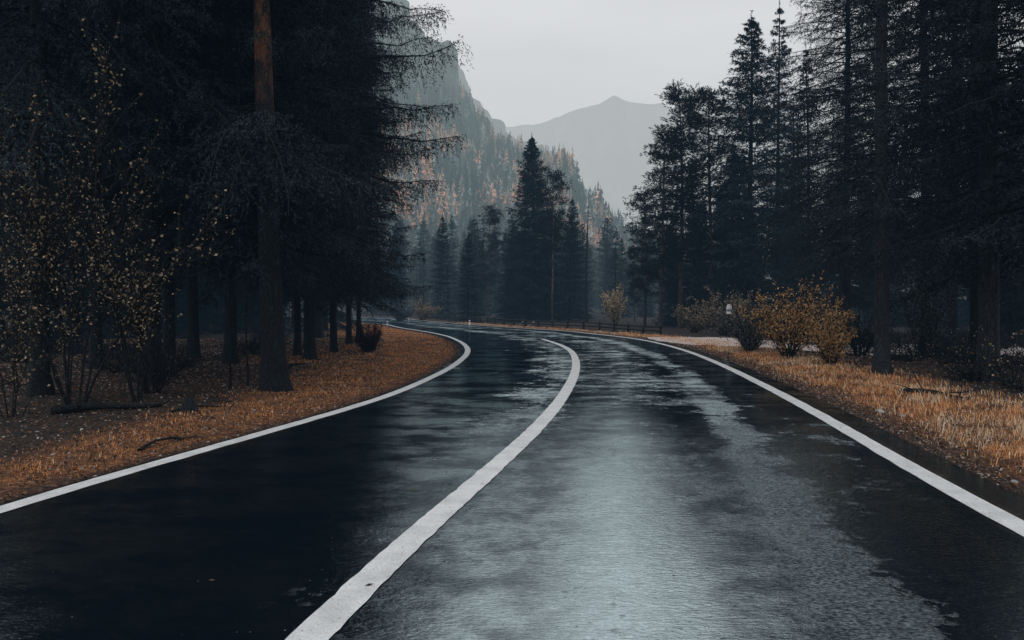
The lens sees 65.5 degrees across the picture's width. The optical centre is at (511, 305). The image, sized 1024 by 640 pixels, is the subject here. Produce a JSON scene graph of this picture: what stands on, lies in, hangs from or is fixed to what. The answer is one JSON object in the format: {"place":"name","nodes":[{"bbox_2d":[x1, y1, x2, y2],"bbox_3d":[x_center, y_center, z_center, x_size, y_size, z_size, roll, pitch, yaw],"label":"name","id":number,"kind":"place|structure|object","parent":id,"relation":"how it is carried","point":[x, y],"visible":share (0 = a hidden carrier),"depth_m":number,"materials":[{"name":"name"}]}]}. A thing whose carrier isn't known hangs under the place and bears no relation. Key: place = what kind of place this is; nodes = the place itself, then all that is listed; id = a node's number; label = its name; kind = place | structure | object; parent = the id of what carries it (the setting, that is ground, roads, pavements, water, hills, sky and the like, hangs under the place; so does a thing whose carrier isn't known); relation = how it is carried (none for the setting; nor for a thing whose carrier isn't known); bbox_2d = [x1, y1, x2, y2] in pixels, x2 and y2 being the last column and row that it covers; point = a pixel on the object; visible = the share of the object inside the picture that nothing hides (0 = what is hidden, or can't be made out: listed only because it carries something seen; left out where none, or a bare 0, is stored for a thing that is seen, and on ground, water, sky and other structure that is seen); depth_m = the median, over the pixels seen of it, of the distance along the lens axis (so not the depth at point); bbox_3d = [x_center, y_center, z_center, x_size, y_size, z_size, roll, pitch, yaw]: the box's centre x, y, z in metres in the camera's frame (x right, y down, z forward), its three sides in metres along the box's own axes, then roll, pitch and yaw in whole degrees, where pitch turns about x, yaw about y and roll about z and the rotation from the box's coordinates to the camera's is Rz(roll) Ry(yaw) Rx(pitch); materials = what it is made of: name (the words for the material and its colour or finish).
{"place":"outdoors","nodes":[
{"label":"outdoors","id":0,"kind":"place"},
{"bbox_2d":[84,0,490,307],"bbox_3d":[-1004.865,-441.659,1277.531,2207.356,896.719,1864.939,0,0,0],"label":"mountain","id":1,"kind":"structure","parent":0,"point":[453,71],"depth_m":867.62,"materials":[{"name":"grey stone"}]},
{"bbox_2d":[301,5,685,307],"bbox_3d":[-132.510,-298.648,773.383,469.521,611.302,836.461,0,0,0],"label":"mountain forest","id":2,"kind":"object","parent":1,"relation":"on","point":[488,168],"visible":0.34,"depth_m":555.79,"materials":[{"name":"green plant"}]},
{"bbox_2d":[0,316,1023,639],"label":"road","id":3,"kind":"structure","parent":0,"point":[586,514],"depth_m":4.53,"materials":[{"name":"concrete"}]},
{"bbox_2d":[0,321,469,512],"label":"road marking left edge","id":4,"kind":"object","parent":3,"relation":"on","point":[45,495],"visible":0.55,"depth_m":6.84,"materials":[{"name":"paint"}]},
{"bbox_2d":[285,339,579,639],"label":"road marking","id":5,"kind":"object","parent":3,"relation":"on","point":[329,618],"visible":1,"depth_m":4.18,"materials":[{"name":"paint"}]},
{"bbox_2d":[387,317,1023,536],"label":"road marking right edge","id":6,"kind":"object","parent":3,"relation":"on","point":[995,513],"visible":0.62,"depth_m":6.24,"materials":[{"name":"paint"}]},
{"bbox_2d":[0,307,1023,503],"bbox_3d":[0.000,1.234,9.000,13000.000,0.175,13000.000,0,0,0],"label":"ground","id":7,"kind":"structure","parent":0,"point":[207,334],"depth_m":9.89,"materials":[{"name":"brown plant"}]},
{"bbox_2d":[0,5,104,354],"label":"spruce tree","id":8,"kind":"object","parent":7,"relation":"on","point":[5,306],"visible":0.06,"depth_m":20.85,"materials":[{"name":"green plant"}]},
{"bbox_2d":[0,207,119,417],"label":"shrub","id":9,"kind":"object","parent":7,"relation":"on","point":[19,314],"visible":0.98,"depth_m":8.98,"materials":[{"name":"brown plant"}]},
{"bbox_2d":[0,0,203,353],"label":"spruce tree","id":10,"kind":"object","parent":7,"relation":"on","point":[77,326],"visible":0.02,"depth_m":20.43,"materials":[{"name":"green plant"}]},
{"bbox_2d":[0,0,224,396],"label":"spruce tree","id":11,"kind":"object","parent":7,"relation":"on","point":[38,62],"visible":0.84,"depth_m":10.71,"materials":[{"name":"green plant"}]},
{"bbox_2d":[55,186,182,401],"bbox_3d":[-4.935,-0.160,10.010,1.402,2.862,1.683,0,0,-17],"label":"deciduous tree","id":12,"kind":"object","parent":7,"relation":"on","point":[141,327],"visible":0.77,"depth_m":9.89,"materials":[{"name":"brown plant"}]},
{"bbox_2d":[0,0,246,404],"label":"deciduous tree","id":13,"kind":"object","parent":7,"relation":"on","point":[51,264],"visible":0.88,"depth_m":9.52,"materials":[{"name":"brown plant"}]},
{"bbox_2d":[49,38,201,338],"bbox_3d":[-15.129,-7.814,30.491,6.414,19.179,6.619,0,0,19],"label":"spruce tree","id":14,"kind":"object","parent":7,"relation":"on","point":[180,326],"visible":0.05,"depth_m":30.17,"materials":[{"name":"green plant"}]},
{"bbox_2d":[0,0,253,369],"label":"spruce tree","id":15,"kind":"object","parent":7,"relation":"on","point":[93,338],"visible":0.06,"depth_m":15.33,"materials":[{"name":"green plant"}]},
{"bbox_2d":[94,314,219,393],"bbox_3d":[-4.888,0.646,10.964,1.371,1.213,1.652,0,0,0],"label":"shrub","id":16,"kind":"object","parent":7,"relation":"on","point":[157,383],"visible":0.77,"depth_m":10.92,"materials":[{"name":"brown plant"}]},
{"bbox_2d":[0,0,326,384],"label":"spruce tree","id":17,"kind":"object","parent":7,"relation":"on","point":[152,34],"visible":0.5,"depth_m":12.16,"materials":[{"name":"green plant"}]},
{"bbox_2d":[0,0,334,377],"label":"spruce tree","id":18,"kind":"object","parent":7,"relation":"on","point":[168,304],"visible":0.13,"depth_m":13.56,"materials":[{"name":"green plant"}]},
{"bbox_2d":[130,203,223,332],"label":"spruce tree","id":19,"kind":"object","parent":7,"relation":"on","point":[185,291],"depth_m":35.39,"materials":[{"name":"green plant"}]},
{"bbox_2d":[115,1,258,358],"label":"spruce tree","id":20,"kind":"object","parent":7,"relation":"on","point":[192,322],"visible":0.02,"depth_m":18.58,"materials":[{"name":"green plant"}]},
{"bbox_2d":[161,242,221,331],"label":"spruce tree","id":21,"kind":"object","parent":7,"relation":"on","point":[184,308],"visible":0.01,"depth_m":39.24,"materials":[{"name":"green plant"}]},
{"bbox_2d":[177,226,245,330],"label":"spruce tree","id":22,"kind":"object","parent":7,"relation":"on","point":[204,312],"visible":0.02,"depth_m":40.98,"materials":[{"name":"green plant"}]},
{"bbox_2d":[82,0,341,364],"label":"spruce tree","id":23,"kind":"object","parent":7,"relation":"on","point":[233,324],"visible":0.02,"depth_m":16.95,"materials":[{"name":"green plant"}]},
{"bbox_2d":[202,234,256,388],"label":"sapling","id":24,"kind":"object","parent":7,"relation":"on","point":[230,359],"visible":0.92,"depth_m":11.82,"materials":[{"name":"brown wood"}]},
{"bbox_2d":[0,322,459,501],"bbox_3d":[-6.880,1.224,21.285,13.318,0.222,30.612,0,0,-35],"label":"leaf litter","id":25,"kind":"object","parent":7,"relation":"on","point":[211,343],"visible":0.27,"depth_m":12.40,"materials":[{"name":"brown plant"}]},
{"bbox_2d":[225,281,258,385],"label":"sapling","id":26,"kind":"object","parent":7,"relation":"on","point":[247,370],"visible":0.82,"depth_m":12.44,"materials":[{"name":"brown wood"}]},
{"bbox_2d":[198,7,328,331],"bbox_3d":[-11.360,-7.303,36.278,6.389,18.529,4.650,0,0,-29],"label":"spruce tree","id":27,"kind":"object","parent":7,"relation":"on","point":[252,317],"visible":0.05,"depth_m":35.74,"materials":[{"name":"green plant"}]},
{"bbox_2d":[101,0,427,322],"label":"spruce tree","id":28,"kind":"object","parent":7,"relation":"on","point":[251,239],"visible":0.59,"depth_m":12.93,"materials":[{"name":"green plant"}]},
{"bbox_2d":[115,0,422,392],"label":"pine tree","id":29,"kind":"object","parent":7,"relation":"on","point":[274,374],"visible":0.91,"depth_m":11.50,"materials":[{"name":"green plant"}]},
{"bbox_2d":[193,0,383,355],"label":"spruce tree","id":30,"kind":"object","parent":7,"relation":"on","point":[297,349],"visible":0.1,"depth_m":19.35,"materials":[{"name":"green plant"}]},
{"bbox_2d":[208,0,418,347],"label":"spruce tree","id":31,"kind":"object","parent":7,"relation":"on","point":[393,218],"depth_m":22.62,"materials":[{"name":"green plant"}]},
{"bbox_2d":[283,290,355,337],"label":"spruce tree","id":32,"kind":"object","parent":7,"relation":"on","point":[319,332],"depth_m":30.04,"materials":[{"name":"green plant"}]},
{"bbox_2d":[285,294,363,331],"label":"spruce tree","id":33,"kind":"object","parent":7,"relation":"on","point":[341,326],"visible":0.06,"depth_m":38.64,"materials":[{"name":"green plant"}]},
{"bbox_2d":[199,0,473,359],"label":"spruce tree","id":34,"kind":"object","parent":7,"relation":"on","point":[353,18],"visible":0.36,"depth_m":18.02,"materials":[{"name":"green plant"}]},
{"bbox_2d":[246,3,435,352],"bbox_3d":[-4.746,-6.309,21.168,4.645,15.569,4.459,0,0,14],"label":"spruce tree","id":35,"kind":"object","parent":7,"relation":"on","point":[333,347],"visible":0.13,"depth_m":21.04,"materials":[{"name":"green plant"}]},
{"bbox_2d":[301,0,416,339],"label":"spruce tree","id":36,"kind":"object","parent":7,"relation":"on","point":[358,314],"visible":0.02,"depth_m":26.40,"materials":[{"name":"green plant"}]},
{"bbox_2d":[301,2,423,343],"bbox_3d":[-5.013,-6.342,24.853,4.459,15.569,4.645,0,0,41],"label":"spruce tree","id":37,"kind":"object","parent":7,"relation":"on","point":[348,321],"visible":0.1,"depth_m":24.83,"materials":[{"name":"green plant"}]},
{"bbox_2d":[345,318,385,351],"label":"shrub","id":38,"kind":"object","parent":7,"relation":"on","point":[371,345],"visible":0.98,"depth_m":20.97,"materials":[{"name":"brown plant"}]},
{"bbox_2d":[383,223,410,314],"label":"spruce tree","id":39,"kind":"object","parent":7,"relation":"on","point":[402,271],"visible":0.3,"depth_m":98.73,"materials":[{"name":"green plant"}]},
{"bbox_2d":[384,302,417,320],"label":"bush","id":40,"kind":"object","parent":7,"relation":"on","point":[398,317],"visible":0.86,"depth_m":65.80,"materials":[{"name":"green plant"}]},
{"bbox_2d":[405,217,434,309],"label":"conifer tree","id":41,"kind":"object","parent":7,"relation":"on","point":[423,237],"visible":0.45,"depth_m":140.25,"materials":[{"name":"green plant"}]},
{"bbox_2d":[412,237,430,310],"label":"larch tree","id":42,"kind":"object","parent":7,"relation":"on","point":[420,259],"visible":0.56,"depth_m":116.50,"materials":[{"name":"green plant"}]},
{"bbox_2d":[405,297,443,319],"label":"shrub","id":43,"kind":"object","parent":7,"relation":"on","point":[422,312],"visible":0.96,"depth_m":67.72,"materials":[{"name":"green plant"}]},
{"bbox_2d":[427,213,460,318],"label":"spruce tree","id":44,"kind":"object","parent":7,"relation":"on","point":[442,230],"visible":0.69,"depth_m":74.58,"materials":[{"name":"green plant"}]},
{"bbox_2d":[50,321,841,585],"bbox_3d":[-9.191,1.059,52.337,16.280,0.394,99.100,0,0,-16],"label":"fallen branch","id":45,"kind":"object","parent":7,"relation":"on","point":[71,408],"depth_m":9.28,"materials":[{"name":"brown wood"}]},
{"bbox_2d":[438,238,456,317],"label":"larch tree","id":46,"kind":"object","parent":7,"relation":"on","point":[447,260],"visible":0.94,"depth_m":71.96,"materials":[{"name":"green plant"}]},
{"bbox_2d":[448,231,489,322],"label":"spruce tree","id":47,"kind":"object","parent":7,"relation":"on","point":[467,291],"visible":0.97,"depth_m":59.78,"materials":[{"name":"green plant"}]},
{"bbox_2d":[453,214,494,316],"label":"conifer tree","id":48,"kind":"object","parent":7,"relation":"on","point":[474,236],"visible":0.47,"depth_m":77.71,"materials":[{"name":"green plant"}]},
{"bbox_2d":[471,203,504,317],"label":"pine tree","id":49,"kind":"object","parent":7,"relation":"on","point":[493,214],"visible":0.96,"depth_m":73.78,"materials":[{"name":"green plant"}]},
{"bbox_2d":[344,312,661,334],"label":"timber fence","id":50,"kind":"object","parent":7,"relation":"on","point":[643,329],"visible":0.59,"depth_m":44.01,"materials":[{"name":"brown wood"}]},
{"bbox_2d":[492,229,519,320],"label":"spruce tree","id":51,"kind":"object","parent":7,"relation":"on","point":[505,276],"visible":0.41,"depth_m":63.79,"materials":[{"name":"green plant"}]},
{"bbox_2d":[0,319,1023,392],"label":"undergrowth","id":52,"kind":"object","parent":7,"relation":"on","point":[117,356],"depth_m":17.22,"materials":[{"name":"brown plant"}]},
{"bbox_2d":[483,133,584,321],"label":"spruce tree","id":53,"kind":"object","parent":7,"relation":"on","point":[534,285],"visible":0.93,"depth_m":60.34,"materials":[{"name":"green plant"}]},
{"bbox_2d":[531,165,574,320],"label":"pine tree","id":54,"kind":"object","parent":7,"relation":"on","point":[556,178],"visible":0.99,"depth_m":58.84,"materials":[{"name":"green plant"}]},
{"bbox_2d":[548,212,594,320],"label":"spruce tree","id":55,"kind":"object","parent":7,"relation":"on","point":[570,269],"visible":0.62,"depth_m":65.67,"materials":[{"name":"green plant"}]},
{"bbox_2d":[556,196,595,316],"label":"spruce tree","id":56,"kind":"object","parent":7,"relation":"on","point":[573,211],"visible":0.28,"depth_m":76.01,"materials":[{"name":"green plant"}]},
{"bbox_2d":[572,219,598,314],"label":"conifer tree","id":57,"kind":"object","parent":7,"relation":"on","point":[588,274],"visible":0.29,"depth_m":89.29,"materials":[{"name":"green plant"}]},
{"bbox_2d":[577,204,595,321],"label":"dead tree","id":58,"kind":"object","parent":7,"relation":"on","point":[586,305],"visible":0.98,"depth_m":59.89,"materials":[{"name":"brown wood"}]},
{"bbox_2d":[590,216,623,308],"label":"larch tree","id":59,"kind":"object","parent":7,"relation":"on","point":[608,242],"visible":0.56,"depth_m":127.38,"materials":[{"name":"green plant"}]},
{"bbox_2d":[596,244,630,318],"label":"conifer tree","id":60,"kind":"object","parent":7,"relation":"on","point":[616,258],"visible":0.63,"depth_m":65.84,"materials":[{"name":"green plant"}]},
{"bbox_2d":[599,283,627,325],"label":"shrub","id":61,"kind":"object","parent":7,"relation":"on","point":[614,311],"visible":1,"depth_m":47.87,"materials":[{"name":"yellow plant"}]},
{"bbox_2d":[614,239,633,316],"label":"spruce tree","id":62,"kind":"object","parent":7,"relation":"on","point":[624,275],"visible":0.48,"depth_m":90.40,"materials":[{"name":"green plant"}]},
{"bbox_2d":[624,245,642,321],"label":"pine tree","id":63,"kind":"object","parent":7,"relation":"on","point":[630,293],"visible":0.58,"depth_m":57.92,"materials":[{"name":"green plant"}]},
{"bbox_2d":[620,186,673,325],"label":"pine tree","id":64,"kind":"object","parent":7,"relation":"on","point":[644,285],"visible":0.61,"depth_m":47.07,"materials":[{"name":"green plant"}]},
{"bbox_2d":[630,125,694,327],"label":"pine tree","id":65,"kind":"object","parent":7,"relation":"on","point":[660,260],"visible":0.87,"depth_m":43.72,"materials":[{"name":"green plant"}]},
{"bbox_2d":[654,210,692,325],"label":"spruce tree","id":66,"kind":"object","parent":7,"relation":"on","point":[672,290],"visible":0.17,"depth_m":48.81,"materials":[{"name":"green plant"}]},
{"bbox_2d":[640,79,713,327],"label":"pine tree","id":67,"kind":"object","parent":7,"relation":"on","point":[674,95],"visible":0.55,"depth_m":43.70,"materials":[{"name":"green plant"}]},
{"bbox_2d":[665,175,717,327],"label":"spruce tree","id":68,"kind":"object","parent":7,"relation":"on","point":[686,271],"visible":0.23,"depth_m":45.89,"materials":[{"name":"green plant"}]},
{"bbox_2d":[671,300,717,332],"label":"shrub","id":69,"kind":"object","parent":7,"relation":"on","point":[691,325],"visible":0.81,"depth_m":35.84,"materials":[{"name":"yellow plant"}]},
{"bbox_2d":[665,82,748,328],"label":"pine tree","id":70,"kind":"object","parent":7,"relation":"on","point":[699,122],"visible":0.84,"depth_m":41.46,"materials":[{"name":"green plant"}]},
{"bbox_2d":[685,285,762,335],"bbox_3d":[8.947,0.208,33.136,2.919,2.169,2.534,0,0,43],"label":"shrub","id":71,"kind":"object","parent":7,"relation":"on","point":[724,320],"visible":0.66,"depth_m":32.87,"materials":[{"name":"yellow plant"}]},
{"bbox_2d":[701,146,763,314],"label":"spruce tree","id":72,"kind":"object","parent":7,"relation":"on","point":[719,209],"visible":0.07,"depth_m":49.76,"materials":[{"name":"green plant"}]},
{"bbox_2d":[671,10,805,329],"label":"spruce tree","id":73,"kind":"object","parent":7,"relation":"on","point":[744,177],"visible":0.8,"depth_m":40.40,"materials":[{"name":"green plant"}]},
{"bbox_2d":[714,292,784,351],"bbox_3d":[6.345,0.514,21.069,1.529,1.753,1.776,0,0,-17],"label":"shrub","id":74,"kind":"object","parent":7,"relation":"on","point":[753,342],"visible":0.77,"depth_m":21.00,"materials":[{"name":"yellow plant"}]},
{"bbox_2d":[752,0,817,317],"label":"spruce tree","id":75,"kind":"object","parent":7,"relation":"on","point":[779,49],"visible":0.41,"depth_m":42.82,"materials":[{"name":"green plant"}]},
{"bbox_2d":[733,271,845,357],"bbox_3d":[6.667,0.219,19.077,2.583,2.145,2.442,0,0,0],"label":"shrub","id":76,"kind":"object","parent":7,"relation":"on","point":[781,334],"visible":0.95,"depth_m":19.00,"materials":[{"name":"yellow plant"}]},
{"bbox_2d":[757,111,828,325],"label":"spruce tree","id":77,"kind":"object","parent":7,"relation":"on","point":[790,150],"visible":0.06,"depth_m":46.76,"materials":[{"name":"green plant"}]},
{"bbox_2d":[777,43,834,329],"bbox_3d":[13.592,-5.259,36.163,3.179,13.370,3.095,0,0,-15],"label":"spruce tree","id":78,"kind":"object","parent":7,"relation":"on","point":[798,148],"visible":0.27,"depth_m":36.00,"materials":[{"name":"green plant"}]},
{"bbox_2d":[633,335,1023,496],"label":"grass","id":79,"kind":"structure","parent":7,"relation":"on","point":[828,398],"depth_m":9.26,"materials":[{"name":"brown plant"}]},
{"bbox_2d":[799,299,857,363],"bbox_3d":[6.697,0.556,16.814,1.178,1.454,1.426,0,0,0],"label":"shrub","id":80,"kind":"object","parent":7,"relation":"on","point":[828,350],"visible":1,"depth_m":16.68,"materials":[{"name":"yellow plant"}]},
{"bbox_2d":[648,337,1023,355],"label":"gravel path","id":81,"kind":"structure","parent":7,"relation":"on","point":[664,339],"depth_m":25.62,"materials":[{"name":"grey gravel"}]},
{"bbox_2d":[740,0,942,344],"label":"spruce tree","id":82,"kind":"object","parent":7,"relation":"on","point":[811,199],"visible":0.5,"depth_m":24.93,"materials":[{"name":"green plant"}]},
{"bbox_2d":[814,181,873,326],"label":"spruce tree","id":83,"kind":"object","parent":7,"relation":"on","point":[836,283],"visible":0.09,"depth_m":44.08,"materials":[{"name":"green plant"}]},
{"bbox_2d":[801,71,899,325],"bbox_3d":[13.561,-4.215,31.874,3.558,11.309,3.416,0,0,4],"label":"spruce tree","id":84,"kind":"object","parent":7,"relation":"on","point":[851,301],"visible":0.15,"depth_m":31.74,"materials":[{"name":"green plant"}]},
{"bbox_2d":[828,291,901,356],"bbox_3d":[8.602,0.475,19.555,1.726,1.648,2.022,0,0,21],"label":"shrub","id":85,"kind":"object","parent":7,"relation":"on","point":[858,340],"visible":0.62,"depth_m":19.30,"materials":[{"name":"brown plant"}]},
{"bbox_2d":[719,335,1023,450],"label":"dry grass","id":86,"kind":"structure","parent":7,"relation":"on","point":[898,370],"depth_m":13.76,"materials":[{"name":"brown plant"}]},
{"bbox_2d":[852,141,915,313],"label":"spruce tree","id":87,"kind":"object","parent":7,"relation":"on","point":[892,300],"visible":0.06,"depth_m":36.36,"materials":[{"name":"green plant"}]},
{"bbox_2d":[769,0,1001,375],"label":"spruce tree","id":88,"kind":"object","parent":7,"relation":"on","point":[882,364],"visible":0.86,"depth_m":14.07,"materials":[{"name":"green plant"}]},
{"bbox_2d":[790,0,1023,346],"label":"spruce tree","id":89,"kind":"object","parent":7,"relation":"on","point":[907,189],"visible":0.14,"depth_m":21.92,"materials":[{"name":"green plant"}]},
{"bbox_2d":[818,0,1023,359],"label":"spruce tree","id":90,"kind":"object","parent":7,"relation":"on","point":[973,314],"visible":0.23,"depth_m":17.49,"materials":[{"name":"green plant"}]},
{"bbox_2d":[824,0,1023,320],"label":"spruce tree","id":91,"kind":"object","parent":7,"relation":"on","point":[976,198],"visible":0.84,"depth_m":12.77,"materials":[{"name":"green plant"}]},
{"bbox_2d":[889,249,969,356],"bbox_3d":[9.949,-0.042,19.017,1.972,2.641,2.023,0,0,-28],"label":"shrub","id":92,"kind":"object","parent":7,"relation":"on","point":[933,322],"visible":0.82,"depth_m":18.94,"materials":[{"name":"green plant"}]},
{"bbox_2d":[846,0,1023,382],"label":"spruce tree","id":93,"kind":"object","parent":7,"relation":"on","point":[988,310],"visible":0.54,"depth_m":13.10,"materials":[{"name":"green plant"}]},
{"bbox_2d":[892,365,981,399],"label":"fallen branch","id":94,"kind":"object","parent":7,"relation":"on","point":[918,390],"visible":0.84,"depth_m":10.87,"materials":[{"name":"brown wood"}]},
{"bbox_2d":[889,2,1004,338],"bbox_3d":[15.102,-8.383,26.658,4.558,19.692,4.683,0,0,-3],"label":"spruce tree","id":95,"kind":"object","parent":7,"relation":"on","point":[952,325],"visible":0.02,"depth_m":26.86,"materials":[{"name":"green plant"}]},
{"bbox_2d":[926,334,996,381],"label":"shrub","id":96,"kind":"object","parent":7,"relation":"on","point":[960,375],"visible":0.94,"depth_m":13.24,"materials":[{"name":"brown plant"}]},
{"bbox_2d":[957,227,969,326],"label":"spruce tree","id":97,"kind":"object","parent":7,"relation":"on","point":[966,314],"visible":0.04,"depth_m":44.97,"materials":[{"name":"green plant"}]},
{"bbox_2d":[973,325,1023,387],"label":"shrub","id":98,"kind":"object","parent":7,"relation":"on","point":[997,360],"visible":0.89,"depth_m":12.11,"materials":[{"name":"brown plant"}]},
{"bbox_2d":[458,67,689,302],"bbox_3d":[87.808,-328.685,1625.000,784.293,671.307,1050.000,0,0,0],"label":"mountain","id":99,"kind":"structure","parent":0,"point":[498,124],"depth_m":1613.80,"materials":[{"name":"grey stone"}]},
{"bbox_2d":[407,0,1023,130],"label":"sky","id":100,"kind":"structure","parent":0,"point":[533,62],"materials":[{"name":"grey"}]},
{"bbox_2d":[505,95,967,303],"bbox_3d":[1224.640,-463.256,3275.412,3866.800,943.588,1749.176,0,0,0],"label":"mountain","id":101,"kind":"structure","parent":0,"point":[608,139],"depth_m":3191.95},
{"bbox_2d":[453,321,1023,480],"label":"verge grass","id":102,"kind":"structure","parent":0,"point":[871,382],"depth_m":10.96,"materials":[{"name":"brown plant"}]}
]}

